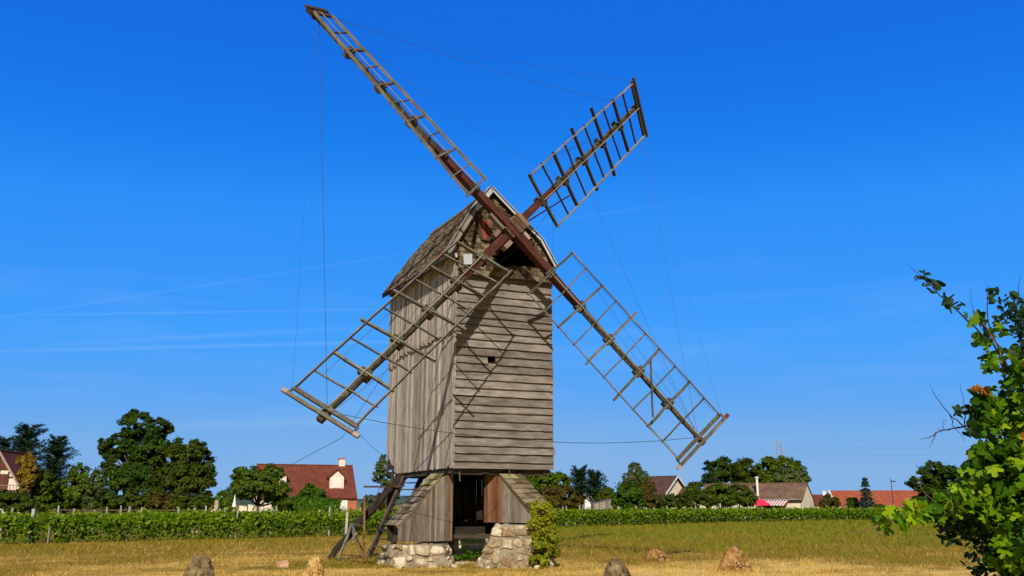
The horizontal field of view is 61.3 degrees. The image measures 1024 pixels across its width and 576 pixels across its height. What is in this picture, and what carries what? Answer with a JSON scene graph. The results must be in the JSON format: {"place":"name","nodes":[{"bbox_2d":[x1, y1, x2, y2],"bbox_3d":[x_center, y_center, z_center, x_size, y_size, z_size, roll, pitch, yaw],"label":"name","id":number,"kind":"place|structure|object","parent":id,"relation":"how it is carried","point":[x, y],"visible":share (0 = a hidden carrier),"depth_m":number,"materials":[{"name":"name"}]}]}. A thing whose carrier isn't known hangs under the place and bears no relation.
{"place":"outdoors","nodes":[
{"label":"outdoors","id":0,"kind":"place"},
{"bbox_2d":[211,500,219,526],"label":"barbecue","id":1,"kind":"object","parent":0,"point":[217,505],"visible":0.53,"depth_m":67.95,"materials":[{"name":"stone"}]},
{"bbox_2d":[116,495,409,504],"bbox_3d":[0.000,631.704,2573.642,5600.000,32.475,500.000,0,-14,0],"label":"hills","id":2,"kind":"structure","parent":0,"point":[359,501],"depth_m":2432.38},
{"bbox_2d":[0,505,1000,575],"bbox_3d":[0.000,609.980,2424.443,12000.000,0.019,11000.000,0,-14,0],"label":"ground","id":3,"kind":"structure","parent":0,"point":[656,570],"depth_m":29.61,"materials":[{"name":"yellow plant"}]},
{"bbox_2d":[0,436,20,450],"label":"cedar tree","id":4,"kind":"object","parent":3,"relation":"on","point":[5,443],"visible":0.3,"depth_m":106.27,"materials":[{"name":"green plant"}]},
{"bbox_2d":[0,449,25,513],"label":"timbered house","id":5,"kind":"structure","parent":3,"relation":"on","point":[9,467],"depth_m":84.10,"materials":[{"name":"tile"}]},
{"bbox_2d":[0,474,7,489],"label":"door","id":6,"kind":"structure","parent":5,"relation":"in","point":[3,477],"depth_m":83.92,"materials":[{"name":"red wood"}]},
{"bbox_2d":[0,489,37,512],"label":"shrub","id":7,"kind":"object","parent":3,"relation":"on","point":[22,502],"visible":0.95,"depth_m":73.28,"materials":[{"name":"green plant"}]},
{"bbox_2d":[15,451,41,512],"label":"ochre tree","id":8,"kind":"object","parent":3,"relation":"on","point":[28,473],"visible":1,"depth_m":77.87,"materials":[{"name":"yellow plant"}]},
{"bbox_2d":[27,509,36,542],"bbox_3d":[-21.644,10.742,38.958,0.170,1.525,0.155,0,-14,0],"label":"vineyard post","id":9,"kind":"object","parent":3,"relation":"on","point":[34,511],"visible":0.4,"depth_m":39.02,"materials":[{"name":"grey wood"}]},
{"bbox_2d":[0,421,65,475],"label":"cedar tree","id":10,"kind":"object","parent":3,"relation":"on","point":[25,437],"visible":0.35,"depth_m":110.09,"materials":[{"name":"green plant"}]},
{"bbox_2d":[16,469,63,512],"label":"broadleaf tree","id":11,"kind":"object","parent":3,"relation":"on","point":[43,493],"visible":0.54,"depth_m":79.13,"materials":[{"name":"green plant"}]},
{"bbox_2d":[46,527,50,543],"bbox_3d":[-20.057,10.740,37.414,0.100,0.778,0.086,0,-14,0],"label":"vineyard post","id":12,"kind":"object","parent":3,"relation":"on","point":[49,533],"visible":0.83,"depth_m":37.39,"materials":[{"name":"grey wood"}]},
{"bbox_2d":[34,434,80,508],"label":"cedar tree","id":13,"kind":"object","parent":3,"relation":"on","point":[57,448],"visible":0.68,"depth_m":107.68,"materials":[{"name":"green plant"}]},
{"bbox_2d":[54,462,92,513],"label":"broadleaf tree","id":14,"kind":"object","parent":3,"relation":"on","point":[71,495],"visible":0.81,"depth_m":81.08,"materials":[{"name":"green plant"}]},
{"bbox_2d":[82,467,107,511],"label":"broadleaf tree","id":15,"kind":"object","parent":3,"relation":"on","point":[96,489],"visible":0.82,"depth_m":77.64,"materials":[{"name":"green plant"}]},
{"bbox_2d":[92,493,128,513],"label":"shrub","id":16,"kind":"object","parent":3,"relation":"on","point":[104,501],"visible":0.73,"depth_m":74.77,"materials":[{"name":"green plant"}]},
{"bbox_2d":[49,509,211,514],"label":"rail fence","id":17,"kind":"object","parent":3,"relation":"on","point":[100,510],"visible":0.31,"depth_m":69.65,"materials":[{"name":"wood"}]},
{"bbox_2d":[117,487,153,512],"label":"shrub","id":18,"kind":"object","parent":3,"relation":"on","point":[136,500],"visible":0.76,"depth_m":75.03,"materials":[{"name":"green plant"}]},
{"bbox_2d":[97,408,174,498],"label":"oak tree","id":19,"kind":"object","parent":3,"relation":"on","point":[133,470],"visible":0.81,"depth_m":93.10,"materials":[{"name":"green plant"}]},
{"bbox_2d":[142,491,179,512],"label":"shrub","id":20,"kind":"object","parent":3,"relation":"on","point":[159,498],"visible":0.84,"depth_m":75.11,"materials":[{"name":"green plant"}]},
{"bbox_2d":[147,437,217,499],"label":"broadleaf tree","id":21,"kind":"object","parent":3,"relation":"on","point":[195,474],"visible":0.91,"depth_m":87.07,"materials":[{"name":"green plant"}]},
{"bbox_2d":[167,492,211,523],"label":"shrub","id":22,"kind":"object","parent":3,"relation":"on","point":[191,500],"visible":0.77,"depth_m":75.18,"materials":[{"name":"green plant"}]},
{"bbox_2d":[183,553,214,575],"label":"boulder","id":23,"kind":"object","parent":3,"relation":"on","point":[199,565],"visible":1,"depth_m":17.02,"materials":[{"name":"beige stone"}]},
{"bbox_2d":[210,488,234,510],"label":"shrub","id":24,"kind":"object","parent":3,"relation":"on","point":[227,502],"visible":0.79,"depth_m":75.51,"materials":[{"name":"green plant"}]},
{"bbox_2d":[232,496,235,523],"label":"folded parasol","id":25,"kind":"object","parent":3,"relation":"on","point":[234,503],"visible":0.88,"depth_m":75.59,"materials":[{"name":"white fabric"}]},
{"bbox_2d":[239,502,274,511],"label":"garden wall","id":26,"kind":"structure","parent":3,"relation":"on","point":[246,508],"depth_m":87.23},
{"bbox_2d":[227,463,292,511],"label":"walnut tree","id":27,"kind":"object","parent":3,"relation":"on","point":[274,489],"visible":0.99,"depth_m":79.17,"materials":[{"name":"green plant"}]},
{"bbox_2d":[275,560,289,567],"bbox_3d":[-6.238,7.558,23.481,0.414,0.312,0.323,10,-17,-36],"label":"boulder","id":28,"kind":"object","parent":3,"relation":"on","point":[283,563],"visible":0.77,"depth_m":23.42,"materials":[{"name":"stone"}]},
{"bbox_2d":[252,458,356,511],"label":"village house","id":29,"kind":"structure","parent":3,"relation":"on","point":[335,482],"depth_m":104.52,"materials":[{"name":"tile"}]},
{"bbox_2d":[340,500,347,511],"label":"door","id":30,"kind":"structure","parent":29,"relation":"in","point":[344,502],"depth_m":103.09,"materials":[{"name":"white paint"}]},
{"bbox_2d":[291,482,330,499],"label":"shrub","id":31,"kind":"object","parent":3,"relation":"on","point":[308,490],"visible":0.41,"depth_m":89.13,"materials":[{"name":"green plant"}]},
{"bbox_2d":[301,555,324,575],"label":"boulder","id":32,"kind":"object","parent":3,"relation":"on","point":[314,566],"visible":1,"depth_m":19.35,"materials":[{"name":"beige stone"}]},
{"bbox_2d":[287,499,341,512],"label":"hedge","id":33,"kind":"object","parent":3,"relation":"on","point":[304,504],"visible":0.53,"depth_m":82.86,"materials":[{"name":"green plant"}]},
{"bbox_2d":[345,512,348,533],"bbox_3d":[-8.763,12.565,45.820,0.154,1.329,0.133,0,-14,0],"label":"vineyard post","id":34,"kind":"object","parent":3,"relation":"on","point":[346,522],"visible":0.77,"depth_m":45.79,"materials":[{"name":"grey wood"}]},
{"bbox_2d":[360,495,382,510],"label":"shrub","id":35,"kind":"object","parent":3,"relation":"on","point":[369,503],"visible":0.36,"depth_m":71.63,"materials":[{"name":"green plant"}]},
{"bbox_2d":[371,454,394,526],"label":"pine tree","id":36,"kind":"object","parent":3,"relation":"on","point":[379,474],"visible":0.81,"depth_m":68.38,"materials":[{"name":"green plant"}]},
{"bbox_2d":[375,491,394,509],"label":"shrub","id":37,"kind":"object","parent":3,"relation":"on","point":[389,498],"visible":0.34,"depth_m":69.45,"materials":[{"name":"green plant"}]},
{"bbox_2d":[17,506,816,516],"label":"vine row","id":38,"kind":"object","parent":3,"relation":"on","point":[288,512],"visible":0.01,"depth_m":54.84,"materials":[{"name":"green plant"}]},
{"bbox_2d":[377,543,457,568],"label":"stone pier","id":39,"kind":"structure","parent":3,"relation":"on","point":[411,555],"depth_m":23.52,"materials":[{"name":"stone"}]},
{"bbox_2d":[6,507,843,524],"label":"vine row","id":40,"kind":"object","parent":3,"relation":"on","point":[226,511],"visible":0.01,"depth_m":56.01,"materials":[{"name":"green plant"}]},
{"bbox_2d":[2,505,853,530],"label":"vine row","id":41,"kind":"object","parent":3,"relation":"on","point":[282,513],"visible":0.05,"depth_m":51.58,"materials":[{"name":"green plant"}]},
{"bbox_2d":[24,507,840,513],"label":"vine row","id":42,"kind":"object","parent":3,"relation":"on","point":[221,510],"visible":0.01,"depth_m":57.93,"materials":[{"name":"green plant"}]},
{"bbox_2d":[425,539,466,558],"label":"stone pier","id":43,"kind":"structure","parent":3,"relation":"on","point":[454,545],"depth_m":26.90,"materials":[{"name":"stone"}]},
{"bbox_2d":[3,506,897,525],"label":"vine row","id":44,"kind":"object","parent":3,"relation":"on","point":[317,511],"visible":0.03,"depth_m":52.48,"materials":[{"name":"green plant"}]},
{"bbox_2d":[10,505,901,516],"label":"vine row","id":45,"kind":"object","parent":3,"relation":"on","point":[244,512],"visible":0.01,"depth_m":53.57,"materials":[{"name":"green plant"}]},
{"bbox_2d":[0,506,914,531],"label":"vine row","id":46,"kind":"object","parent":3,"relation":"on","point":[20,515],"visible":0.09,"depth_m":45.11,"materials":[{"name":"green plant"}]},
{"bbox_2d":[3,505,915,532],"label":"vine row","id":47,"kind":"object","parent":3,"relation":"on","point":[90,515],"visible":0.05,"depth_m":48.66,"materials":[{"name":"green plant"}]},
{"bbox_2d":[0,505,921,543],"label":"vine row","id":48,"kind":"object","parent":3,"relation":"on","point":[142,519],"visible":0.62,"depth_m":44.68,"materials":[{"name":"green plant"}]},
{"bbox_2d":[451,550,480,561],"bbox_3d":[-1.364,7.739,24.839,0.988,0.422,0.612,4,-15,-16],"label":"shrub","id":49,"kind":"object","parent":3,"relation":"on","point":[460,558],"visible":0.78,"depth_m":24.75,"materials":[{"name":"green plant"}]},
{"bbox_2d":[455,559,477,564],"bbox_3d":[-1.286,7.988,25.181,0.844,0.173,2.442,0,-14,0],"label":"rubble heap","id":50,"kind":"object","parent":3,"relation":"on","point":[470,561],"visible":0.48,"depth_m":24.23,"materials":[{"name":"stone"}]},
{"bbox_2d":[210,4,729,560],"bbox_3d":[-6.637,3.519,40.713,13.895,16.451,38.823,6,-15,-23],"label":"windmill","id":51,"kind":"object","parent":3,"relation":"on","point":[468,352],"visible":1,"depth_m":26.20,"materials":[{"name":"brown wood"}]},
{"bbox_2d":[476,523,563,568],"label":"stone pier","id":52,"kind":"structure","parent":3,"relation":"on","point":[508,545],"depth_m":23.52,"materials":[{"name":"stone"}]},
{"bbox_2d":[526,483,562,567],"bbox_3d":[0.856,6.452,23.476,0.998,2.241,0.962,6,-15,-21],"label":"shrub","id":53,"kind":"object","parent":3,"relation":"on","point":[545,545],"visible":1,"depth_m":23.28,"materials":[{"name":"green plant"}]},
{"bbox_2d":[525,470,571,490],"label":"broadleaf tree","id":54,"kind":"object","parent":3,"relation":"on","point":[552,479],"visible":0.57,"depth_m":89.07,"materials":[{"name":"green plant"}]},
{"bbox_2d":[538,484,586,520],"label":"broadleaf tree","id":55,"kind":"object","parent":3,"relation":"on","point":[557,497],"visible":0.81,"depth_m":80.87,"materials":[{"name":"green plant"}]},
{"bbox_2d":[567,464,595,518],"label":"pine tree","id":56,"kind":"object","parent":3,"relation":"on","point":[579,477],"visible":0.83,"depth_m":101.09,"materials":[{"name":"green plant"}]},
{"bbox_2d":[582,493,592,508],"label":"village house","id":57,"kind":"structure","parent":3,"relation":"on","point":[585,505],"depth_m":108.74,"materials":[{"name":"white paint"}]},
{"bbox_2d":[582,469,607,503],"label":"pine tree","id":58,"kind":"object","parent":3,"relation":"on","point":[596,480],"visible":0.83,"depth_m":100.99,"materials":[{"name":"green plant"}]},
{"bbox_2d":[590,498,612,520],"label":"shed","id":59,"kind":"structure","parent":3,"relation":"on","point":[605,503],"depth_m":91.18,"materials":[{"name":"grey stone"}]},
{"bbox_2d":[594,485,614,501],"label":"shrub","id":60,"kind":"object","parent":3,"relation":"on","point":[606,492],"visible":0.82,"depth_m":94.55,"materials":[{"name":"green plant"}]},
{"bbox_2d":[603,558,630,575],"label":"boulder","id":61,"kind":"object","parent":3,"relation":"on","point":[616,567],"visible":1,"depth_m":18.26,"materials":[{"name":"beige stone"}]},
{"bbox_2d":[610,481,645,508],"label":"shrub","id":62,"kind":"object","parent":3,"relation":"on","point":[623,498],"visible":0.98,"depth_m":85.06,"materials":[{"name":"green plant"}]},
{"bbox_2d":[621,461,651,486],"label":"broadleaf tree","id":63,"kind":"object","parent":3,"relation":"on","point":[637,473],"visible":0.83,"depth_m":116.99,"materials":[{"name":"green plant"}]},
{"bbox_2d":[637,478,660,520],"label":"shrub","id":64,"kind":"object","parent":3,"relation":"on","point":[648,486],"visible":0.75,"depth_m":87.27,"materials":[{"name":"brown plant"}]},
{"bbox_2d":[616,476,695,508],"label":"village house","id":65,"kind":"structure","parent":3,"relation":"on","point":[668,485],"depth_m":144.18,"materials":[{"name":"tile"}]},
{"bbox_2d":[645,548,667,561],"bbox_3d":[4.343,8.099,25.942,0.673,0.579,0.631,0,-14,0],"label":"boulder","id":66,"kind":"object","parent":3,"relation":"on","point":[656,555],"visible":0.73,"depth_m":25.78,"materials":[{"name":"brown stone"}]},
{"bbox_2d":[651,494,687,509],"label":"shrub","id":67,"kind":"object","parent":3,"relation":"on","point":[670,501],"visible":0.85,"depth_m":87.02,"materials":[{"name":"green plant"}]},
{"bbox_2d":[678,480,718,518],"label":"fruit tree","id":68,"kind":"object","parent":3,"relation":"on","point":[693,493],"visible":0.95,"depth_m":88.80,"materials":[{"name":"green plant"}]},
{"bbox_2d":[694,459,717,507],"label":"cedar tree","id":69,"kind":"object","parent":3,"relation":"on","point":[708,480],"visible":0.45,"depth_m":131.71,"materials":[{"name":"green plant"}]},
{"bbox_2d":[704,481,735,509],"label":"fruit tree","id":70,"kind":"object","parent":3,"relation":"on","point":[722,492],"visible":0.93,"depth_m":88.85,"materials":[{"name":"green plant"}]},
{"bbox_2d":[701,455,739,483],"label":"broadleaf tree","id":71,"kind":"object","parent":3,"relation":"on","point":[722,472],"visible":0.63,"depth_m":136.61,"materials":[{"name":"green plant"}]},
{"bbox_2d":[718,545,751,571],"bbox_3d":[5.739,7.143,22.318,0.982,0.948,0.829,0,-14,0],"label":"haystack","id":72,"kind":"object","parent":3,"relation":"on","point":[734,558],"visible":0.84,"depth_m":22.11,"materials":[{"name":"yellow plant"}]},
{"bbox_2d":[727,484,758,520],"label":"fruit tree","id":73,"kind":"object","parent":3,"relation":"on","point":[744,497],"visible":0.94,"depth_m":88.96,"materials":[{"name":"green plant"}]},
{"bbox_2d":[731,457,762,482],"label":"broadleaf tree","id":74,"kind":"object","parent":3,"relation":"on","point":[742,473],"visible":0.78,"depth_m":134.27,"materials":[{"name":"green plant"}]},
{"bbox_2d":[700,477,814,518],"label":"village house","id":75,"kind":"structure","parent":3,"relation":"on","point":[790,494],"depth_m":107.39,"materials":[{"name":"grey roof tile"},{"name":"cream plaster"},{"name":"red and white canvas"}]},
{"bbox_2d":[763,506,779,518],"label":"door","id":76,"kind":"structure","parent":75,"relation":"in","point":[767,507],"depth_m":106.74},
{"bbox_2d":[755,499,769,518],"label":"parasol","id":77,"kind":"object","parent":3,"relation":"on","point":[761,502],"visible":0.62,"depth_m":103.83,"materials":[{"name":"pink fabric"}]},
{"bbox_2d":[754,455,807,482],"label":"broadleaf tree","id":78,"kind":"object","parent":3,"relation":"on","point":[771,464],"visible":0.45,"depth_m":138.54,"materials":[{"name":"green plant"}]},
{"bbox_2d":[771,466,811,482],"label":"broadleaf tree","id":79,"kind":"object","parent":3,"relation":"on","point":[784,474],"visible":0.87,"depth_m":130.07,"materials":[{"name":"green plant"}]},
{"bbox_2d":[813,491,825,507],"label":"farm building","id":80,"kind":"structure","parent":3,"relation":"on","point":[817,498],"depth_m":159.25,"materials":[{"name":"white paint"}]},
{"bbox_2d":[818,493,841,507],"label":"shrub","id":81,"kind":"object","parent":3,"relation":"on","point":[832,502],"visible":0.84,"depth_m":108.30,"materials":[{"name":"green plant"}]},
{"bbox_2d":[844,497,860,507],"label":"shrub","id":82,"kind":"object","parent":3,"relation":"on","point":[852,502],"visible":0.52,"depth_m":107.97,"materials":[{"name":"green plant"}]},
{"bbox_2d":[859,477,875,518],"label":"blue spruce","id":83,"kind":"object","parent":3,"relation":"on","point":[865,501],"visible":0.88,"depth_m":104.78,"materials":[{"name":"green plant"}]},
{"bbox_2d":[770,441,969,462],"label":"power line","id":84,"kind":"object","parent":3,"relation":"on","point":[777,445],"visible":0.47,"depth_m":412.21,"materials":[{"name":"metal"}]},
{"bbox_2d":[828,490,919,507],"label":"farm building","id":85,"kind":"structure","parent":3,"relation":"on","point":[884,497],"depth_m":148.47,"materials":[{"name":"red tile"}]},
{"bbox_2d":[874,503,885,507],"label":"shrub","id":86,"kind":"object","parent":3,"relation":"on","point":[880,505],"visible":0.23,"depth_m":107.85,"materials":[{"name":"green plant"}]},
{"bbox_2d":[890,478,895,504],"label":"street lamp","id":87,"kind":"object","parent":3,"relation":"on","point":[891,489],"visible":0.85,"depth_m":114.93,"materials":[{"name":"metal"}]},
{"bbox_2d":[840,309,1023,575],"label":"grapevine","id":88,"kind":"object","parent":3,"relation":"on","point":[991,478],"visible":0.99,"depth_m":5.28,"materials":[{"name":"green plant"}]},
{"bbox_2d":[904,460,967,504],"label":"broadleaf tree","id":89,"kind":"object","parent":3,"relation":"on","point":[936,480],"visible":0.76,"depth_m":92.02,"materials":[{"name":"green plant"}]},
{"bbox_2d":[908,265,1023,575],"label":"plum tree","id":90,"kind":"object","parent":3,"relation":"on","point":[1017,319],"visible":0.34,"depth_m":5.59,"materials":[{"name":"green plant"}]},
{"bbox_2d":[0,0,1023,498],"label":"sky","id":91,"kind":"structure","parent":0,"point":[804,155],"materials":[{"name":"blue"}]}
]}

